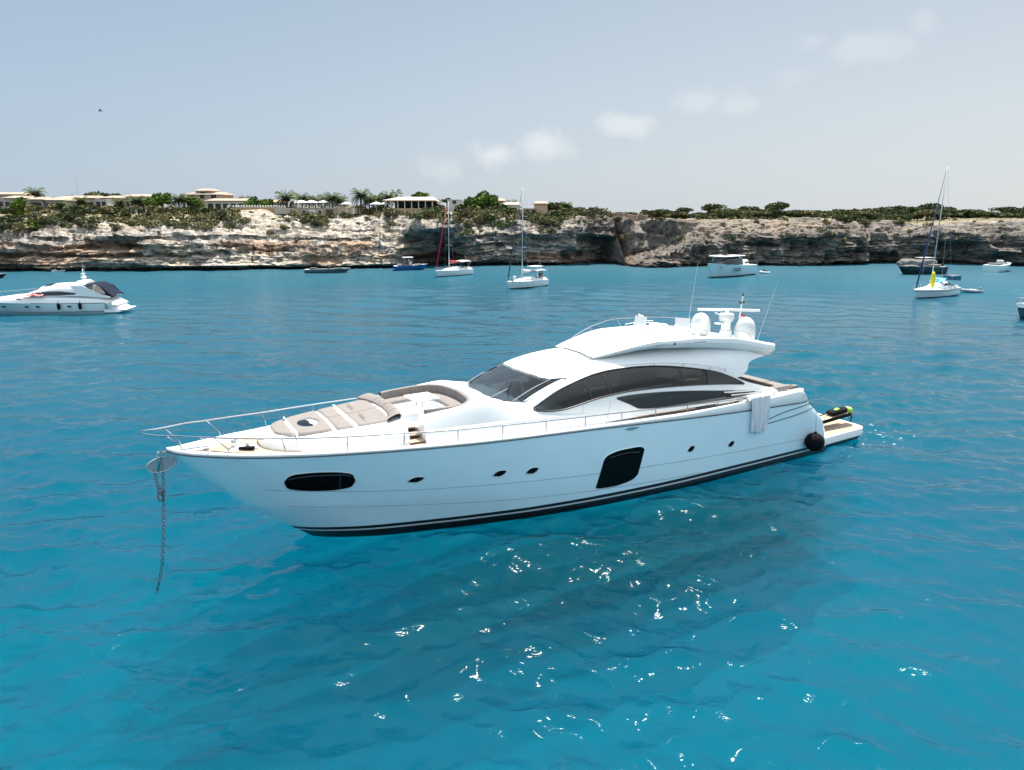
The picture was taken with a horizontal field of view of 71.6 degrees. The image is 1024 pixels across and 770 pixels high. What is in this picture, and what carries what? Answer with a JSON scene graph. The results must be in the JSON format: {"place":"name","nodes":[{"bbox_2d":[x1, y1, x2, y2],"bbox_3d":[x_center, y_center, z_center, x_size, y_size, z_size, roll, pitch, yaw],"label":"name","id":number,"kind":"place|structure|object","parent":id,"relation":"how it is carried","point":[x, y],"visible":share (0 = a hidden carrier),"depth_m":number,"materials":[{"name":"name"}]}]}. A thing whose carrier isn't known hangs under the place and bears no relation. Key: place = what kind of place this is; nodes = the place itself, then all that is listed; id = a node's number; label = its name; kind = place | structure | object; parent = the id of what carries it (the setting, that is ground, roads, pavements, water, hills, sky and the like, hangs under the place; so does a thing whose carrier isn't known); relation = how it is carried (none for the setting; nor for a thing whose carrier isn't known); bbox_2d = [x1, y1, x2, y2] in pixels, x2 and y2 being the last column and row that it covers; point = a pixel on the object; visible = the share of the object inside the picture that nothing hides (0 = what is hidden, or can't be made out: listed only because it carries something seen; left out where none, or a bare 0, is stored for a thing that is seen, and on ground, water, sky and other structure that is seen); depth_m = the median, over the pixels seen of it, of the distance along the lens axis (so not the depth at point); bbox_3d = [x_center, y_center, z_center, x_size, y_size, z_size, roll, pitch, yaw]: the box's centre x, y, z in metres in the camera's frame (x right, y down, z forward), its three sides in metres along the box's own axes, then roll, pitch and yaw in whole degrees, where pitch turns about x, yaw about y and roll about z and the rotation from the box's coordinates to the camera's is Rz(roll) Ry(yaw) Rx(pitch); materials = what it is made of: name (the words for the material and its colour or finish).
{"place":"outdoors","nodes":[
{"label":"outdoors","id":0,"kind":"place"},
{"bbox_2d":[0,269,1023,769],"bbox_3d":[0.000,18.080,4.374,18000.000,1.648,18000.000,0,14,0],"label":"sea","id":1,"kind":"structure","parent":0,"point":[874,661],"depth_m":37.99,"materials":[{"name":"blue liquid"}]},
{"bbox_2d":[0,206,1023,278],"bbox_3d":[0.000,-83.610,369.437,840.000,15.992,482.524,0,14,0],"label":"cliff terrain","id":2,"kind":"structure","parent":0,"point":[375,245],"depth_m":167.40,"materials":[{"name":"stone"}]},
{"bbox_2d":[0,213,18,223],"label":"shrub","id":3,"kind":"object","parent":2,"relation":"on","point":[9,217],"visible":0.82,"depth_m":157.87,"materials":[{"name":"green plant"}]},
{"bbox_2d":[1,221,28,231],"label":"shrub","id":4,"kind":"object","parent":2,"relation":"on","point":[11,226],"visible":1,"depth_m":154.19,"materials":[{"name":"green plant"}]},
{"bbox_2d":[9,196,26,213],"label":"round tree","id":5,"kind":"object","parent":2,"relation":"on","point":[19,202],"visible":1,"depth_m":179.54,"materials":[{"name":"green plant"}]},
{"bbox_2d":[0,192,37,213],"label":"bungalow","id":6,"kind":"object","parent":2,"relation":"on","point":[4,194],"visible":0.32,"depth_m":198.55,"materials":[{"name":"beige paint"}]},
{"bbox_2d":[2,196,36,214],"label":"bungalow","id":7,"kind":"object","parent":2,"relation":"on","point":[8,200],"visible":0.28,"depth_m":187.86,"materials":[{"name":"beige paint"}]},
{"bbox_2d":[10,207,31,214],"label":"shrub","id":8,"kind":"object","parent":2,"relation":"on","point":[16,211],"visible":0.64,"depth_m":180.66,"materials":[{"name":"green plant"}]},
{"bbox_2d":[25,204,42,211],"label":"shrub","id":9,"kind":"object","parent":2,"relation":"on","point":[30,207],"visible":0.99,"depth_m":176.90,"materials":[{"name":"green plant"}]},
{"bbox_2d":[22,187,46,196],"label":"palm tree","id":10,"kind":"object","parent":2,"relation":"on","point":[33,192],"visible":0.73,"depth_m":192.77,"materials":[{"name":"green plant"}]},
{"bbox_2d":[26,197,50,214],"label":"bungalow","id":11,"kind":"object","parent":2,"relation":"on","point":[38,201],"visible":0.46,"depth_m":185.07,"materials":[{"name":"beige paint"}]},
{"bbox_2d":[33,215,66,225],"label":"shrub","id":12,"kind":"object","parent":2,"relation":"on","point":[48,220],"visible":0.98,"depth_m":158.09,"materials":[{"name":"green plant"}]},
{"bbox_2d":[45,198,76,213],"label":"bungalow","id":13,"kind":"object","parent":2,"relation":"on","point":[69,201],"visible":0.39,"depth_m":186.07,"materials":[{"name":"beige paint"}]},
{"bbox_2d":[57,210,82,220],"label":"shrub","id":14,"kind":"object","parent":2,"relation":"on","point":[68,215],"visible":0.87,"depth_m":162.79,"materials":[{"name":"green plant"}]},
{"bbox_2d":[62,204,89,213],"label":"shrub","id":15,"kind":"object","parent":2,"relation":"on","point":[74,208],"visible":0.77,"depth_m":178.77,"materials":[{"name":"green plant"}]},
{"bbox_2d":[56,196,103,211],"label":"bungalow","id":16,"kind":"object","parent":2,"relation":"on","point":[91,199],"visible":0.15,"depth_m":191.80,"materials":[{"name":"beige paint"}]},
{"bbox_2d":[72,196,88,206],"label":"palm tree","id":17,"kind":"object","parent":2,"relation":"on","point":[79,201],"visible":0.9,"depth_m":181.76,"materials":[{"name":"green plant"}]},
{"bbox_2d":[73,215,101,227],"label":"shrub","id":18,"kind":"object","parent":2,"relation":"on","point":[90,221],"visible":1,"depth_m":157.98,"materials":[{"name":"green plant"}]},
{"bbox_2d":[83,191,110,196],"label":"dark pine","id":19,"kind":"object","parent":2,"relation":"on","point":[97,193],"visible":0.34,"depth_m":210.70,"materials":[{"name":"green plant"}]},
{"bbox_2d":[95,199,117,208],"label":"bungalow","id":20,"kind":"object","parent":2,"relation":"on","point":[102,202],"visible":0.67,"depth_m":184.04,"materials":[{"name":"white paint"}]},
{"bbox_2d":[100,204,123,214],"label":"shrub","id":21,"kind":"object","parent":2,"relation":"on","point":[107,209],"visible":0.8,"depth_m":180.32,"materials":[{"name":"green plant"}]},
{"bbox_2d":[101,196,127,209],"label":"bungalow","id":22,"kind":"object","parent":2,"relation":"on","point":[116,197],"visible":0.14,"depth_m":193.03,"materials":[{"name":"beige paint"}]},
{"bbox_2d":[111,197,127,216],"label":"palm tree","id":23,"kind":"object","parent":2,"relation":"on","point":[121,202],"visible":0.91,"depth_m":181.74,"materials":[{"name":"green plant"}]},
{"bbox_2d":[114,208,135,217],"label":"shrub","id":24,"kind":"object","parent":2,"relation":"on","point":[122,211],"visible":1,"depth_m":177.06,"materials":[{"name":"green plant"}]},
{"bbox_2d":[127,195,146,214],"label":"palm tree","id":25,"kind":"object","parent":2,"relation":"on","point":[136,201],"visible":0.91,"depth_m":182.69,"materials":[{"name":"green plant"}]},
{"bbox_2d":[124,194,165,213],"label":"bungalow","id":26,"kind":"object","parent":2,"relation":"on","point":[137,195],"visible":0.23,"depth_m":196.16,"materials":[{"name":"white paint"}]},
{"bbox_2d":[152,192,171,206],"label":"round tree","id":27,"kind":"object","parent":2,"relation":"on","point":[161,199],"visible":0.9,"depth_m":187.33,"materials":[{"name":"green plant"}]},
{"bbox_2d":[164,205,184,212],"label":"shrub","id":28,"kind":"object","parent":2,"relation":"on","point":[172,209],"visible":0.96,"depth_m":177.43,"materials":[{"name":"green plant"}]},
{"bbox_2d":[167,193,189,207],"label":"palm tree","id":29,"kind":"object","parent":2,"relation":"on","point":[179,199],"visible":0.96,"depth_m":181.69,"materials":[{"name":"green plant"}]},
{"bbox_2d":[187,197,204,207],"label":"round tree","id":30,"kind":"object","parent":2,"relation":"on","point":[198,202],"visible":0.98,"depth_m":183.21,"materials":[{"name":"green plant"}]},
{"bbox_2d":[192,207,214,213],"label":"shrub","id":31,"kind":"object","parent":2,"relation":"on","point":[205,210],"visible":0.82,"depth_m":179.45,"materials":[{"name":"green plant"}]},
{"bbox_2d":[184,192,235,211],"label":"villa","id":32,"kind":"object","parent":2,"relation":"on","point":[205,196],"visible":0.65,"depth_m":201.23,"materials":[{"name":"beige paint"}]},
{"bbox_2d":[193,189,220,192],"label":"villa tower","id":33,"kind":"structure","parent":32,"relation":"on","point":[206,190],"depth_m":202.75,"materials":[{"name":"beige paint"}]},
{"bbox_2d":[204,198,248,208],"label":"long house","id":34,"kind":"structure","parent":2,"relation":"on","point":[221,203],"depth_m":191.80,"materials":[{"name":"white paint"}]},
{"bbox_2d":[243,196,258,206],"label":"round tree","id":35,"kind":"object","parent":2,"relation":"on","point":[252,200],"visible":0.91,"depth_m":183.19,"materials":[{"name":"green plant"}]},
{"bbox_2d":[226,205,285,214],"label":"terrace wall","id":36,"kind":"structure","parent":2,"relation":"on","point":[271,208],"depth_m":180.50,"materials":[{"name":"white paint"}]},
{"bbox_2d":[258,199,274,206],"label":"round tree","id":37,"kind":"object","parent":2,"relation":"on","point":[266,202],"visible":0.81,"depth_m":182.61,"materials":[{"name":"green plant"}]},
{"bbox_2d":[272,190,298,206],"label":"palm tree","id":38,"kind":"object","parent":2,"relation":"on","point":[286,199],"visible":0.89,"depth_m":183.13,"materials":[{"name":"green plant"}]},
{"bbox_2d":[295,192,310,207],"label":"palm tree","id":39,"kind":"object","parent":2,"relation":"on","point":[303,198],"visible":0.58,"depth_m":189.36,"materials":[{"name":"green plant"}]},
{"bbox_2d":[301,211,328,222],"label":"shrub","id":40,"kind":"object","parent":2,"relation":"on","point":[307,216],"visible":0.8,"depth_m":168.68,"materials":[{"name":"green plant"}]},
{"bbox_2d":[294,208,336,218],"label":"stone outbuilding","id":41,"kind":"structure","parent":2,"relation":"on","point":[318,211],"depth_m":174.77,"materials":[{"name":"beige paint"}]},
{"bbox_2d":[275,204,362,213],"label":"terrace","id":42,"kind":"structure","parent":2,"relation":"on","point":[280,210],"depth_m":178.25,"materials":[{"name":"beige paint"}]},
{"bbox_2d":[309,218,329,225],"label":"shrub","id":43,"kind":"object","parent":2,"relation":"on","point":[321,221],"visible":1,"depth_m":166.86,"materials":[{"name":"green plant"}]},
{"bbox_2d":[321,192,343,207],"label":"palm tree","id":44,"kind":"object","parent":2,"relation":"on","point":[330,198],"visible":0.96,"depth_m":183.44,"materials":[{"name":"green plant"}]},
{"bbox_2d":[349,188,372,214],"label":"palm tree","id":45,"kind":"object","parent":2,"relation":"on","point":[359,196],"visible":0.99,"depth_m":183.42,"materials":[{"name":"green plant"}]},
{"bbox_2d":[359,194,378,214],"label":"palm tree","id":46,"kind":"object","parent":2,"relation":"on","point":[371,201],"visible":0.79,"depth_m":185.51,"materials":[{"name":"green plant"}]},
{"bbox_2d":[369,193,385,210],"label":"palm tree","id":47,"kind":"object","parent":2,"relation":"on","point":[380,200],"visible":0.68,"depth_m":188.41,"materials":[{"name":"green plant"}]},
{"bbox_2d":[379,190,397,207],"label":"palm tree","id":48,"kind":"object","parent":2,"relation":"on","point":[389,196],"visible":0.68,"depth_m":189.99,"materials":[{"name":"green plant"}]},
{"bbox_2d":[382,207,400,216],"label":"shrub","id":49,"kind":"object","parent":2,"relation":"on","point":[388,212],"visible":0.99,"depth_m":169.18,"materials":[{"name":"green plant"}]},
{"bbox_2d":[383,197,439,212],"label":"beach restaurant","id":50,"kind":"structure","parent":2,"relation":"on","point":[415,204],"depth_m":183.63,"materials":[{"name":"stone"}]},
{"bbox_2d":[447,199,462,210],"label":"white house","id":51,"kind":"structure","parent":2,"relation":"on","point":[453,203],"depth_m":191.84,"materials":[{"name":"paint"}]},
{"bbox_2d":[457,208,479,216],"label":"shrub","id":52,"kind":"object","parent":2,"relation":"on","point":[465,212],"visible":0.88,"depth_m":172.03,"materials":[{"name":"green plant"}]},
{"bbox_2d":[463,196,481,207],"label":"round tree","id":53,"kind":"object","parent":2,"relation":"on","point":[469,200],"visible":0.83,"depth_m":184.95,"materials":[{"name":"green plant"}]},
{"bbox_2d":[472,190,488,207],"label":"round tree","id":54,"kind":"object","parent":2,"relation":"on","point":[480,196],"visible":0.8,"depth_m":185.05,"materials":[{"name":"green plant"}]},
{"bbox_2d":[468,212,493,221],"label":"shrub","id":55,"kind":"object","parent":2,"relation":"on","point":[489,215],"visible":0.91,"depth_m":171.97,"materials":[{"name":"green plant"}]},
{"bbox_2d":[484,194,498,209],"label":"round tree","id":56,"kind":"object","parent":2,"relation":"on","point":[492,200],"visible":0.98,"depth_m":184.03,"materials":[{"name":"green plant"}]},
{"bbox_2d":[0,204,1005,243],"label":"scrub","id":57,"kind":"object","parent":2,"relation":"on","point":[203,218],"visible":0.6,"depth_m":168.29,"materials":[{"name":"green plant"}]},
{"bbox_2d":[533,201,548,212],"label":"hillside house","id":58,"kind":"structure","parent":2,"relation":"on","point":[542,206],"depth_m":203.80,"materials":[{"name":"beige paint"}]},
{"bbox_2d":[536,215,563,225],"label":"shrub","id":59,"kind":"object","parent":2,"relation":"on","point":[552,219],"visible":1,"depth_m":171.50,"materials":[{"name":"green plant"}]},
{"bbox_2d":[545,208,569,215],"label":"shrub","id":60,"kind":"object","parent":2,"relation":"on","point":[561,211],"visible":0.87,"depth_m":176.12,"materials":[{"name":"green plant"}]},
{"bbox_2d":[608,211,647,221],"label":"stone ruin","id":61,"kind":"object","parent":2,"relation":"on","point":[638,217],"visible":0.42,"depth_m":183.83,"materials":[{"name":"beige stone"}]},
{"bbox_2d":[639,209,669,218],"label":"coastal pine","id":62,"kind":"object","parent":2,"relation":"on","point":[655,212],"visible":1,"depth_m":195.64,"materials":[{"name":"green plant"}]},
{"bbox_2d":[701,203,726,212],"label":"coastal pine","id":63,"kind":"object","parent":2,"relation":"on","point":[707,207],"visible":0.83,"depth_m":224.62,"materials":[{"name":"green plant"}]},
{"bbox_2d":[764,201,789,209],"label":"coastal pine","id":64,"kind":"object","parent":2,"relation":"on","point":[778,205],"visible":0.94,"depth_m":218.51,"materials":[{"name":"green plant"}]},
{"bbox_2d":[831,214,853,221],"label":"shrub","id":65,"kind":"object","parent":2,"relation":"on","point":[840,217],"visible":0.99,"depth_m":184.01,"materials":[{"name":"green plant"}]},
{"bbox_2d":[854,211,879,216],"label":"coastal pine","id":66,"kind":"object","parent":2,"relation":"on","point":[864,213],"visible":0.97,"depth_m":203.77,"materials":[{"name":"green plant"}]},
{"bbox_2d":[914,209,940,217],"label":"coastal pine","id":67,"kind":"object","parent":2,"relation":"on","point":[927,212],"visible":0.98,"depth_m":201.50,"materials":[{"name":"green plant"}]},
{"bbox_2d":[917,203,943,209],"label":"coastal pine","id":68,"kind":"object","parent":2,"relation":"on","point":[930,206],"visible":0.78,"depth_m":221.20,"materials":[{"name":"green plant"}]},
{"bbox_2d":[969,211,990,217],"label":"coastal pine","id":69,"kind":"object","parent":2,"relation":"on","point":[980,214],"visible":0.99,"depth_m":200.46,"materials":[{"name":"green plant"}]},
{"bbox_2d":[988,206,1017,212],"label":"coastal pine","id":70,"kind":"object","parent":2,"relation":"on","point":[1005,209],"visible":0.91,"depth_m":228.68,"materials":[{"name":"green plant"}]},
{"bbox_2d":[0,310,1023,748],"bbox_3d":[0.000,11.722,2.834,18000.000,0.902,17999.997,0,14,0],"label":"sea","id":71,"kind":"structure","parent":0,"point":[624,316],"depth_m":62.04,"materials":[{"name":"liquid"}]},
{"bbox_2d":[0,267,135,316],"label":"motor cruiser","id":72,"kind":"object","parent":71,"relation":"on","point":[87,293],"visible":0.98,"depth_m":86.41,"materials":[{"name":"white"}]},
{"bbox_2d":[27,291,75,295],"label":"side window","id":73,"kind":"structure","parent":72,"relation":"in","point":[51,293],"depth_m":85.88,"materials":[{"name":"grey glass"}]},
{"bbox_2d":[304,265,349,274],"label":"sports boat","id":74,"kind":"object","parent":71,"relation":"on","point":[324,271],"visible":1,"depth_m":146.67,"materials":[{"name":"grey"}]},
{"bbox_2d":[393,257,426,272],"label":"blue motorboat","id":75,"kind":"object","parent":71,"relation":"on","point":[410,267],"visible":1,"depth_m":153.47,"materials":[{"name":"blue plastic"}]},
{"bbox_2d":[435,202,473,278],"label":"sailboat","id":76,"kind":"object","parent":71,"relation":"on","point":[452,272],"visible":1,"depth_m":139.41,"materials":[{"name":"white plastic"}]},
{"bbox_2d":[138,266,862,536],"bbox_3d":[2.796,-0.194,32.058,34.886,9.901,7.180,-7,15,-28],"label":"motor yacht","id":77,"kind":"object","parent":71,"relation":"on","point":[599,417],"visible":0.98,"depth_m":28.68,"materials":[{"name":"white plastic"}]},
{"bbox_2d":[153,458,165,593],"bbox_3d":[-12.310,4.915,24.738,0.775,5.176,0.160,-5,15,-20],"label":"anchor chain","id":78,"kind":"object","parent":77,"relation":"hanging from","point":[160,492],"visible":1,"depth_m":24.65,"materials":[{"name":"grey metal"}]},
{"bbox_2d":[146,455,176,472],"bbox_3d":[-12.006,2.675,24.300,0.968,0.714,0.136,-7,15,-28],"label":"anchor","id":79,"kind":"object","parent":77,"relation":"attached to","point":[168,463],"visible":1,"depth_m":24.33,"materials":[{"name":"silver metal"}]},
{"bbox_2d":[284,472,354,490],"bbox_3d":[-6.829,3.447,25.261,2.459,0.840,0.319,-3,14,-11],"label":"hull window","id":80,"kind":"structure","parent":77,"relation":"in","point":[332,482],"depth_m":25.27,"materials":[{"name":"black glass"}]},
{"bbox_2d":[596,447,644,488],"bbox_3d":[4.580,3.482,29.859,2.347,1.650,0.188,-7,15,-26],"label":"hull window","id":81,"kind":"structure","parent":77,"relation":"in","point":[620,469],"depth_m":29.84,"materials":[{"name":"black glass"}]},
{"bbox_2d":[536,367,707,410],"bbox_3d":[5.112,-0.074,30.564,9.740,1.270,0.566,-7,15,-28],"label":"side window","id":82,"kind":"structure","parent":77,"relation":"in","point":[622,380],"depth_m":30.25,"materials":[{"name":"black glass"}]},
{"bbox_2d":[625,315,646,333],"bbox_3d":[5.892,-2.784,33.795,0.802,0.974,0.686,-11,17,-38],"label":"deck chair","id":83,"kind":"object","parent":77,"relation":"on","point":[639,320],"visible":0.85,"depth_m":33.88,"materials":[{"name":"white plastic"}]},
{"bbox_2d":[534,365,744,411],"bbox_3d":[4.654,-0.625,33.008,11.418,1.417,5.546,-7,15,-28],"label":"window frame","id":84,"kind":"structure","parent":77,"relation":"in","point":[742,383],"depth_m":30.60,"materials":[{"name":"black metal"}]},
{"bbox_2d":[617,391,700,407],"bbox_3d":[6.566,0.666,31.163,4.801,0.829,0.070,-7,15,-27],"label":"lower side window","id":85,"kind":"structure","parent":77,"relation":"in","point":[664,399],"depth_m":31.20,"materials":[{"name":"black glass"}]},
{"bbox_2d":[617,390,734,408],"bbox_3d":[7.433,0.567,31.656,6.833,0.906,0.119,-7,15,-28],"label":"window frame","id":86,"kind":"structure","parent":77,"relation":"in","point":[723,390],"depth_m":31.15,"materials":[{"name":"white"}]},
{"bbox_2d":[672,317,689,338],"bbox_3d":[7.976,-2.651,33.415,0.686,0.974,0.802,5,15,20],"label":"deck chair","id":87,"kind":"object","parent":77,"relation":"on","point":[683,322],"visible":0.97,"depth_m":33.59,"materials":[{"name":"white plastic"}]},
{"bbox_2d":[688,317,708,337],"bbox_3d":[8.977,-2.769,34.322,0.802,0.974,0.686,-2,14,-9],"label":"deck chair","id":88,"kind":"object","parent":77,"relation":"on","point":[703,322],"visible":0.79,"depth_m":34.34,"materials":[{"name":"white plastic"}]},
{"bbox_2d":[706,371,740,383],"bbox_3d":[9.950,-0.347,32.873,2.292,0.870,0.199,-6,15,-23],"label":"side window","id":89,"kind":"structure","parent":77,"relation":"in","point":[713,377],"depth_m":32.70,"materials":[{"name":"black glass"}]},
{"bbox_2d":[701,390,754,402],"bbox_3d":[10.099,0.367,33.075,3.450,0.592,0.033,-7,15,-28],"label":"lower side window","id":90,"kind":"structure","parent":77,"relation":"in","point":[706,396],"depth_m":32.74,"materials":[{"name":"black glass"}]},
{"bbox_2d":[744,392,770,432],"bbox_3d":[11.522,1.339,33.337,1.568,1.859,0.481,-7,15,-28],"label":"bath towel","id":91,"kind":"object","parent":77,"relation":"hanging from","point":[760,413],"visible":1,"depth_m":33.22,"materials":[{"name":"white fabric"}]},
{"bbox_2d":[759,387,777,394],"bbox_3d":[12.371,0.260,34.231,1.004,0.295,0.720,-7,15,-28],"label":"crumpled towel","id":92,"kind":"object","parent":77,"relation":"on","point":[771,390],"visible":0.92,"depth_m":34.06,"materials":[{"name":"white fabric"}]},
{"bbox_2d":[805,429,824,450],"bbox_3d":[15.167,2.074,35.378,0.940,2.551,0.940,-7,15,-28],"label":"ball fender","id":93,"kind":"object","parent":77,"relation":"hanging from","point":[815,441],"visible":1,"depth_m":35.26,"materials":[{"name":"black rubber"}]},
{"bbox_2d":[826,406,853,421],"bbox_3d":[18.155,1.648,39.128,1.948,0.844,0.680,-7,15,-28],"label":"jet ski","id":94,"kind":"object","parent":77,"relation":"on","point":[835,411],"visible":0.99,"depth_m":38.83,"materials":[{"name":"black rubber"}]},
{"bbox_2d":[507,188,548,290],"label":"sailboat","id":95,"kind":"object","parent":71,"relation":"on","point":[527,283],"visible":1,"depth_m":117.15,"materials":[{"name":"white plastic"}]},
{"bbox_2d":[707,247,757,279],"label":"cabin cruiser","id":96,"kind":"object","parent":71,"relation":"on","point":[727,266],"visible":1,"depth_m":137.68,"materials":[{"name":"white plastic"}]},
{"bbox_2d":[898,257,947,275],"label":"black motorboat","id":97,"kind":"object","parent":71,"relation":"on","point":[909,270],"visible":0.92,"depth_m":143.58,"materials":[{"name":"black"}]},
{"bbox_2d":[898,259,917,269],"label":"cabin","id":98,"kind":"object","parent":97,"relation":"attached to","point":[908,261],"visible":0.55,"depth_m":166.42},
{"bbox_2d":[914,167,961,300],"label":"sailboat","id":99,"kind":"object","parent":71,"relation":"on","point":[942,288],"visible":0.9,"depth_m":103.88,"materials":[{"name":"white plastic"}]},
{"bbox_2d":[982,260,1010,273],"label":"white motorboat","id":100,"kind":"object","parent":71,"relation":"on","point":[999,266],"visible":1,"depth_m":149.49,"materials":[{"name":"white"}]},
{"bbox_2d":[1015,297,1023,320],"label":"fishing launch","id":101,"kind":"object","parent":71,"relation":"on","point":[1019,306],"visible":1,"depth_m":83.10,"materials":[{"name":"blue plastic"}]},
{"bbox_2d":[0,0,1023,213],"label":"sky","id":102,"kind":"structure","parent":0,"point":[623,106],"materials":[{"name":"blue"}]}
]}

